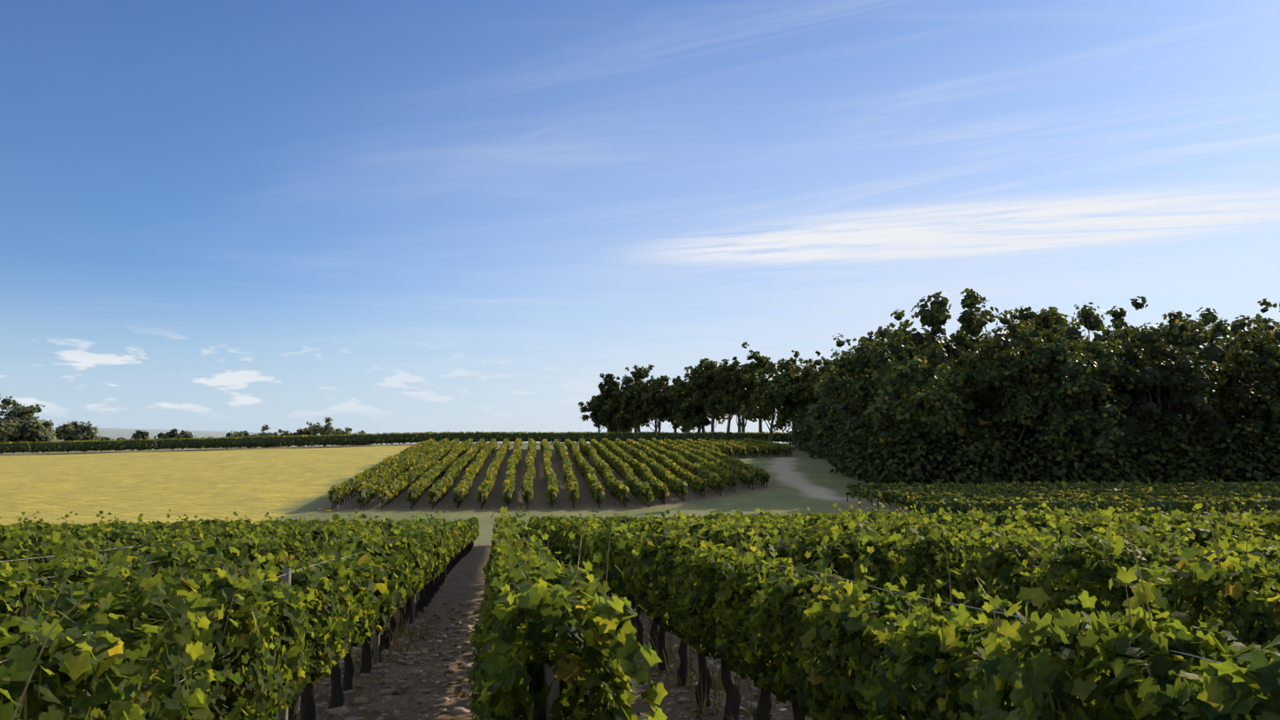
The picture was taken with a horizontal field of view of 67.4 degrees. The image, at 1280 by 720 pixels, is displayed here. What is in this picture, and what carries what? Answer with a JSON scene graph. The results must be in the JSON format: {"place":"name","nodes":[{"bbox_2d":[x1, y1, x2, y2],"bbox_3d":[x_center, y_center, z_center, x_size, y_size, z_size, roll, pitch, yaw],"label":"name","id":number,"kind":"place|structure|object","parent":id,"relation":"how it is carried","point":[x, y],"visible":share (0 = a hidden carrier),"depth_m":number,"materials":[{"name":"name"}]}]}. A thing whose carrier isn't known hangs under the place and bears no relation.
{"place":"outdoors","nodes":[
{"label":"outdoors","id":0,"kind":"place"},
{"bbox_2d":[0,426,1272,719],"bbox_3d":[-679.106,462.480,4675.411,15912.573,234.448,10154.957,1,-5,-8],"label":"ground","id":1,"kind":"structure","parent":0,"point":[251,484],"depth_m":80.11,"materials":[{"name":"soil"}]},
{"bbox_2d":[0,393,15,406],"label":"tree","id":2,"kind":"object","parent":1,"relation":"on","point":[6,401],"visible":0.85,"depth_m":398.63,"materials":[{"name":"green plant"}]},
{"bbox_2d":[0,419,17,441],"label":"wood tree","id":3,"kind":"object","parent":1,"relation":"on","point":[5,428],"visible":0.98,"depth_m":336.57,"materials":[{"name":"green plant"}]},
{"bbox_2d":[0,401,31,419],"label":"tree","id":4,"kind":"object","parent":1,"relation":"on","point":[3,407],"visible":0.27,"depth_m":390.65,"materials":[{"name":"green plant"}]},
{"bbox_2d":[0,403,53,433],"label":"tree","id":5,"kind":"object","parent":1,"relation":"on","point":[36,408],"visible":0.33,"depth_m":386.33,"materials":[{"name":"green plant"}]},
{"bbox_2d":[0,408,53,442],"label":"tree","id":6,"kind":"object","parent":1,"relation":"on","point":[17,421],"visible":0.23,"depth_m":371.52,"materials":[{"name":"green plant"}]},
{"bbox_2d":[5,418,57,442],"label":"wood tree","id":7,"kind":"object","parent":1,"relation":"on","point":[29,430],"visible":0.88,"depth_m":344.49,"materials":[{"name":"green plant"}]},
{"bbox_2d":[49,420,103,441],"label":"wood tree","id":8,"kind":"object","parent":1,"relation":"on","point":[73,430],"visible":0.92,"depth_m":390.18,"materials":[{"name":"green plant"}]},
{"bbox_2d":[51,427,283,447],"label":"trees","id":9,"kind":"object","parent":1,"relation":"on","point":[145,434],"visible":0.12,"depth_m":534.51,"materials":[{"name":"green plant"}]},
{"bbox_2d":[229,430,258,448],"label":"tree","id":10,"kind":"object","parent":1,"relation":"on","point":[241,433],"visible":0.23,"depth_m":493.10,"materials":[{"name":"green plant"}]},
{"bbox_2d":[257,424,281,447],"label":"tree","id":11,"kind":"object","parent":1,"relation":"on","point":[263,429],"visible":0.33,"depth_m":489.10,"materials":[{"name":"green plant"}]},
{"bbox_2d":[277,428,292,446],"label":"tree","id":12,"kind":"object","parent":1,"relation":"on","point":[286,433],"visible":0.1,"depth_m":496.71,"materials":[{"name":"green plant"}]},
{"bbox_2d":[290,427,319,446],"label":"tree","id":13,"kind":"object","parent":1,"relation":"on","point":[302,431],"visible":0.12,"depth_m":488.77,"materials":[{"name":"green plant"}]},
{"bbox_2d":[306,417,335,445],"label":"tree","id":14,"kind":"object","parent":1,"relation":"on","point":[314,429],"visible":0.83,"depth_m":482.01,"materials":[{"name":"green plant"}]},
{"bbox_2d":[333,426,357,445],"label":"tree","id":15,"kind":"object","parent":1,"relation":"on","point":[339,430],"visible":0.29,"depth_m":489.44,"materials":[{"name":"green plant"}]},
{"bbox_2d":[353,429,372,445],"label":"tree","id":16,"kind":"object","parent":1,"relation":"on","point":[361,431],"visible":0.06,"depth_m":495.48,"materials":[{"name":"green plant"}]},
{"bbox_2d":[0,430,792,453],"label":"hedge","id":17,"kind":"object","parent":1,"relation":"on","point":[164,444],"visible":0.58,"depth_m":166.73,"materials":[{"name":"green plant"}]},
{"bbox_2d":[73,611,784,719],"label":"weed blade tips","id":18,"kind":"object","parent":1,"relation":"on","point":[674,661],"visible":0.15,"depth_m":10.42,"materials":[{"name":"green plant"}]},
{"bbox_2d":[20,601,899,719],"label":"fallen leaves","id":19,"kind":"object","parent":1,"relation":"on","point":[457,689],"visible":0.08,"depth_m":10.46,"materials":[{"name":"brown plant"}]},
{"bbox_2d":[179,615,792,719],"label":"soil stones","id":20,"kind":"object","parent":1,"relation":"on","point":[343,710],"visible":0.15,"depth_m":10.07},
{"bbox_2d":[156,613,963,717],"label":"vine trunks","id":21,"kind":"object","parent":1,"relation":"on","point":[677,684],"visible":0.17,"depth_m":9.77,"materials":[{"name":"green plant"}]},
{"bbox_2d":[331,440,791,509],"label":"grapevines","id":22,"kind":"object","parent":1,"relation":"on","point":[434,498],"depth_m":82.97,"materials":[{"name":"green plant"}]},
{"bbox_2d":[327,436,792,504],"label":"vine leaves","id":23,"kind":"object","parent":22,"relation":"on","point":[413,460],"visible":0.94,"depth_m":95.62,"materials":[{"name":"green plant"}]},
{"bbox_2d":[578,395,613,431],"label":"tree","id":24,"kind":"object","parent":1,"relation":"on","point":[593,407],"visible":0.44,"depth_m":215.45,"materials":[{"name":"green plant"}]},
{"bbox_2d":[14,538,1180,719],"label":"trellis posts","id":25,"kind":"object","parent":1,"relation":"on","point":[548,680],"visible":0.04,"depth_m":6.39,"materials":[{"name":"brown wood"}]},
{"bbox_2d":[11,498,1279,719],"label":"vine canes","id":26,"kind":"object","parent":25,"relation":"attached to","point":[24,697],"visible":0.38,"depth_m":4.45,"materials":[{"name":"brown wood"}]},
{"bbox_2d":[596,373,621,433],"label":"tree","id":27,"kind":"object","parent":1,"relation":"on","point":[608,380],"visible":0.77,"depth_m":213.10,"materials":[{"name":"green plant"}]},
{"bbox_2d":[595,386,624,432],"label":"tree","id":28,"kind":"object","parent":1,"relation":"on","point":[604,425],"visible":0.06,"depth_m":216.78,"materials":[{"name":"green plant"}]},
{"bbox_2d":[602,385,633,432],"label":"tree","id":29,"kind":"object","parent":1,"relation":"on","point":[616,409],"visible":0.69,"depth_m":210.54,"materials":[{"name":"green plant"}]},
{"bbox_2d":[619,386,651,433],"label":"tree","id":30,"kind":"object","parent":1,"relation":"on","point":[636,402],"visible":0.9,"depth_m":206.37,"materials":[{"name":"green plant"}]},
{"bbox_2d":[620,364,655,433],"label":"tree","id":31,"kind":"object","parent":1,"relation":"on","point":[648,370],"visible":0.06,"depth_m":211.53,"materials":[{"name":"green plant"}]},
{"bbox_2d":[620,364,655,442],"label":"tree","id":32,"kind":"object","parent":1,"relation":"on","point":[635,374],"visible":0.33,"depth_m":210.21,"materials":[{"name":"green plant"}]},
{"bbox_2d":[0,496,1279,719],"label":"vine leaves","id":33,"kind":"object","parent":1,"relation":"on","point":[827,647],"visible":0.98,"depth_m":4.20,"materials":[{"name":"green plant"}]},
{"bbox_2d":[0,497,1279,664],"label":"vine leaves","id":34,"kind":"object","parent":1,"relation":"on","point":[401,567],"visible":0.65,"depth_m":12.41,"materials":[{"name":"green plant"}]},
{"bbox_2d":[0,506,1279,561],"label":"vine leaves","id":35,"kind":"object","parent":1,"relation":"on","point":[463,533],"visible":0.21,"depth_m":29.30,"materials":[{"name":"green plant"}]},
{"bbox_2d":[21,518,1276,719],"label":"vine","id":36,"kind":"object","parent":1,"relation":"on","point":[426,593],"depth_m":9.52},
{"bbox_2d":[634,374,670,432],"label":"tree","id":37,"kind":"object","parent":1,"relation":"on","point":[647,419],"visible":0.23,"depth_m":208.03,"materials":[{"name":"green plant"}]},
{"bbox_2d":[641,374,673,433],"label":"tree","id":38,"kind":"object","parent":1,"relation":"on","point":[651,405],"visible":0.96,"depth_m":199.44,"materials":[{"name":"green plant"}]},
{"bbox_2d":[658,375,682,432],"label":"tree","id":39,"kind":"object","parent":1,"relation":"on","point":[674,384],"visible":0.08,"depth_m":204.62,"materials":[{"name":"green plant"}]},
{"bbox_2d":[662,380,694,432],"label":"tree","id":40,"kind":"object","parent":1,"relation":"on","point":[670,418],"visible":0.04,"depth_m":200.62,"materials":[{"name":"green plant"}]},
{"bbox_2d":[666,375,705,433],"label":"tree","id":41,"kind":"object","parent":1,"relation":"on","point":[674,405],"visible":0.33,"depth_m":193.96,"materials":[{"name":"green plant"}]},
{"bbox_2d":[672,365,701,432],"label":"tree","id":42,"kind":"object","parent":1,"relation":"on","point":[681,392],"visible":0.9,"depth_m":191.53,"materials":[{"name":"green plant"}]},
{"bbox_2d":[688,358,709,432],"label":"tree","id":43,"kind":"object","parent":1,"relation":"on","point":[700,426],"visible":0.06,"depth_m":200.21,"materials":[{"name":"green plant"}]},
{"bbox_2d":[690,359,710,432],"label":"tree","id":44,"kind":"object","parent":1,"relation":"on","point":[706,422],"visible":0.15,"depth_m":195.63,"materials":[{"name":"green plant"}]},
{"bbox_2d":[684,359,730,432],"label":"tree","id":45,"kind":"object","parent":1,"relation":"on","point":[708,367],"visible":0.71,"depth_m":188.88,"materials":[{"name":"green plant"}]},
{"bbox_2d":[686,365,729,426],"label":"tree","id":46,"kind":"object","parent":1,"relation":"on","point":[704,416],"visible":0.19,"depth_m":191.43,"materials":[{"name":"green plant"}]},
{"bbox_2d":[708,358,742,431],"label":"tree","id":47,"kind":"object","parent":1,"relation":"on","point":[721,379],"visible":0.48,"depth_m":183.55,"materials":[{"name":"green plant"}]},
{"bbox_2d":[722,341,760,432],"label":"tree","id":48,"kind":"object","parent":1,"relation":"on","point":[740,385],"visible":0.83,"depth_m":179.07,"materials":[{"name":"green plant"}]},
{"bbox_2d":[734,360,749,432],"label":"tree","id":49,"kind":"object","parent":1,"relation":"on","point":[739,426],"visible":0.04,"depth_m":188.38,"materials":[{"name":"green plant"}]},
{"bbox_2d":[741,350,777,432],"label":"tree","id":50,"kind":"object","parent":1,"relation":"on","point":[762,361],"visible":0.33,"depth_m":183.31,"materials":[{"name":"green plant"}]},
{"bbox_2d":[739,364,799,441],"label":"tree","id":51,"kind":"object","parent":1,"relation":"on","point":[765,410],"visible":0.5,"depth_m":172.06,"materials":[{"name":"green plant"}]},
{"bbox_2d":[762,350,818,444],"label":"tree","id":52,"kind":"object","parent":1,"relation":"on","point":[783,364],"visible":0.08,"depth_m":174.01,"materials":[{"name":"green plant"}]},
{"bbox_2d":[769,366,818,430],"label":"tree","id":53,"kind":"object","parent":1,"relation":"on","point":[780,392],"visible":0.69,"depth_m":168.22,"materials":[{"name":"green plant"}]},
{"bbox_2d":[790,357,808,423],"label":"tree","id":54,"kind":"object","parent":1,"relation":"on","point":[798,368],"visible":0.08,"depth_m":171.35,"materials":[{"name":"green plant"}]},
{"bbox_2d":[799,365,822,409],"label":"tree","id":55,"kind":"object","parent":1,"relation":"on","point":[807,395],"visible":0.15,"depth_m":164.96,"materials":[{"name":"green plant"}]},
{"bbox_2d":[800,350,834,415],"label":"tree","id":56,"kind":"object","parent":1,"relation":"on","point":[821,368],"visible":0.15,"depth_m":167.65,"materials":[{"name":"green plant"}]},
{"bbox_2d":[812,365,844,403],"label":"tree","id":57,"kind":"object","parent":1,"relation":"on","point":[818,395],"visible":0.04,"depth_m":158.11,"materials":[{"name":"green plant"}]},
{"bbox_2d":[804,391,860,427],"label":"tree","id":58,"kind":"object","parent":1,"relation":"on","point":[832,403],"visible":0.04,"depth_m":135.82,"materials":[{"name":"green plant"}]},
{"bbox_2d":[817,365,849,403],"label":"tree","id":59,"kind":"object","parent":1,"relation":"on","point":[827,368],"visible":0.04,"depth_m":149.84,"materials":[{"name":"green plant"}]},
{"bbox_2d":[805,333,911,442],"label":"tree","id":60,"kind":"object","parent":1,"relation":"on","point":[858,367],"visible":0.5,"depth_m":112.25,"materials":[{"name":"green plant"}]},
{"bbox_2d":[835,330,891,417],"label":"tree","id":61,"kind":"object","parent":1,"relation":"on","point":[870,334],"depth_m":132.27,"materials":[{"name":"green plant"}]},
{"bbox_2d":[838,358,890,436],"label":"tree","id":62,"kind":"object","parent":1,"relation":"on","point":[843,399],"depth_m":122.01,"materials":[{"name":"green plant"}]},
{"bbox_2d":[866,319,914,380],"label":"tree","id":63,"kind":"object","parent":1,"relation":"on","point":[880,332],"visible":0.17,"depth_m":132.78,"materials":[{"name":"green plant"}]},
{"bbox_2d":[866,308,944,441],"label":"tree","id":64,"kind":"object","parent":1,"relation":"on","point":[895,341],"visible":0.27,"depth_m":100.50,"materials":[{"name":"green plant"}]},
{"bbox_2d":[862,355,967,483],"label":"tree","id":65,"kind":"object","parent":1,"relation":"on","point":[937,415],"visible":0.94,"depth_m":93.33,"materials":[{"name":"green plant"}]},
{"bbox_2d":[867,320,989,437],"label":"tree","id":66,"kind":"object","parent":1,"relation":"on","point":[968,391],"visible":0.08,"depth_m":103.40,"materials":[{"name":"green plant"}]},
{"bbox_2d":[889,288,998,413],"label":"tree","id":67,"kind":"object","parent":1,"relation":"on","point":[935,315],"visible":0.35,"depth_m":111.89,"materials":[{"name":"green plant"}]},
{"bbox_2d":[905,321,983,381],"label":"tree","id":68,"kind":"object","parent":1,"relation":"on","point":[946,341],"visible":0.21,"depth_m":118.27,"materials":[{"name":"green plant"}]},
{"bbox_2d":[956,324,1061,464],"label":"tree","id":69,"kind":"object","parent":1,"relation":"on","point":[1005,369],"visible":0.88,"depth_m":95.73,"materials":[{"name":"green plant"}]},
{"bbox_2d":[971,307,1065,416],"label":"tree","id":70,"kind":"object","parent":1,"relation":"on","point":[1011,326],"visible":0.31,"depth_m":102.89,"materials":[{"name":"green plant"}]},
{"bbox_2d":[990,305,1066,383],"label":"tree","id":71,"kind":"object","parent":1,"relation":"on","point":[1045,321],"visible":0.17,"depth_m":111.49,"materials":[{"name":"green plant"}]},
{"bbox_2d":[782,398,1279,487],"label":"wood understorey shrubs","id":72,"kind":"object","parent":1,"relation":"on","point":[873,458],"visible":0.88,"depth_m":93.91,"materials":[{"name":"green plant"}]},
{"bbox_2d":[1003,305,1082,343],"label":"tree","id":73,"kind":"object","parent":1,"relation":"on","point":[1040,314],"visible":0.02,"depth_m":120.92,"materials":[{"name":"green plant"}]},
{"bbox_2d":[1030,312,1075,339],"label":"tree","id":74,"kind":"object","parent":1,"relation":"on","point":[1057,331],"visible":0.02,"depth_m":135.67,"materials":[{"name":"green plant"}]},
{"bbox_2d":[991,317,1127,475],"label":"tree","id":75,"kind":"object","parent":1,"relation":"on","point":[1075,380],"visible":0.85,"depth_m":93.03,"materials":[{"name":"green plant"}]},
{"bbox_2d":[845,479,1279,516],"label":"vine","id":76,"kind":"object","parent":1,"relation":"on","point":[1149,504],"depth_m":74.34,"materials":[{"name":"green plant"}]},
{"bbox_2d":[884,378,1279,480],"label":"young trees","id":77,"kind":"object","parent":1,"relation":"on","point":[1131,419],"visible":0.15,"depth_m":100.11,"materials":[{"name":"green plant"}]},
{"bbox_2d":[1044,302,1161,431],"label":"tree","id":78,"kind":"object","parent":1,"relation":"on","point":[1090,320],"visible":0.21,"depth_m":103.07,"materials":[{"name":"green plant"}]},
{"bbox_2d":[1083,328,1171,409],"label":"tree","id":79,"kind":"object","parent":1,"relation":"on","point":[1154,357],"visible":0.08,"depth_m":109.56,"materials":[{"name":"green plant"}]},
{"bbox_2d":[1093,296,1165,365],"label":"tree","id":80,"kind":"object","parent":1,"relation":"on","point":[1117,316],"visible":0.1,"depth_m":122.46,"materials":[{"name":"green plant"}]},
{"bbox_2d":[1123,322,1180,349],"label":"tree","id":81,"kind":"object","parent":1,"relation":"on","point":[1127,325],"depth_m":136.82,"materials":[{"name":"green plant"}]},
{"bbox_2d":[1077,322,1233,463],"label":"tree","id":82,"kind":"object","parent":1,"relation":"on","point":[1169,397],"visible":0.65,"depth_m":97.62,"materials":[{"name":"green plant"}]},
{"bbox_2d":[1149,341,1236,426],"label":"tree","id":83,"kind":"object","parent":1,"relation":"on","point":[1214,392],"visible":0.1,"depth_m":103.63,"materials":[{"name":"green plant"}]},
{"bbox_2d":[1158,310,1256,400],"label":"tree","id":84,"kind":"object","parent":1,"relation":"on","point":[1174,330],"visible":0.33,"depth_m":114.55,"materials":[{"name":"green plant"}]},
{"bbox_2d":[1171,306,1257,372],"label":"tree","id":85,"kind":"object","parent":1,"relation":"on","point":[1236,325],"visible":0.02,"depth_m":122.66,"materials":[{"name":"green plant"}]},
{"bbox_2d":[1208,297,1279,476],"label":"tree","id":86,"kind":"object","parent":1,"relation":"on","point":[1266,349],"visible":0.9,"depth_m":98.56,"materials":[{"name":"green plant"}]},
{"bbox_2d":[1211,301,1279,412],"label":"tree","id":87,"kind":"object","parent":1,"relation":"on","point":[1269,327],"visible":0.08,"depth_m":108.41,"materials":[{"name":"green plant"}]},
{"bbox_2d":[1230,318,1279,384],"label":"tree","id":88,"kind":"object","parent":1,"relation":"on","point":[1263,328],"visible":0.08,"depth_m":117.61,"materials":[{"name":"green plant"}]},
{"bbox_2d":[1239,312,1279,346],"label":"tree","id":89,"kind":"object","parent":1,"relation":"on","point":[1259,318],"depth_m":127.42,"materials":[{"name":"green plant"}]},
{"bbox_2d":[1255,366,1279,399],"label":"tree","id":90,"kind":"object","parent":1,"relation":"on","point":[1272,381],"visible":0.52,"depth_m":98.38,"materials":[{"name":"green plant"}]},
{"bbox_2d":[0,531,1279,719],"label":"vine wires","id":91,"kind":"object","parent":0,"point":[780,565],"visible":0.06,"depth_m":4.63,"materials":[{"name":"grey metal"}]},
{"bbox_2d":[0,0,1279,441],"label":"sky","id":92,"kind":"structure","parent":0,"point":[372,217],"materials":[{"name":"blue"}]}
]}

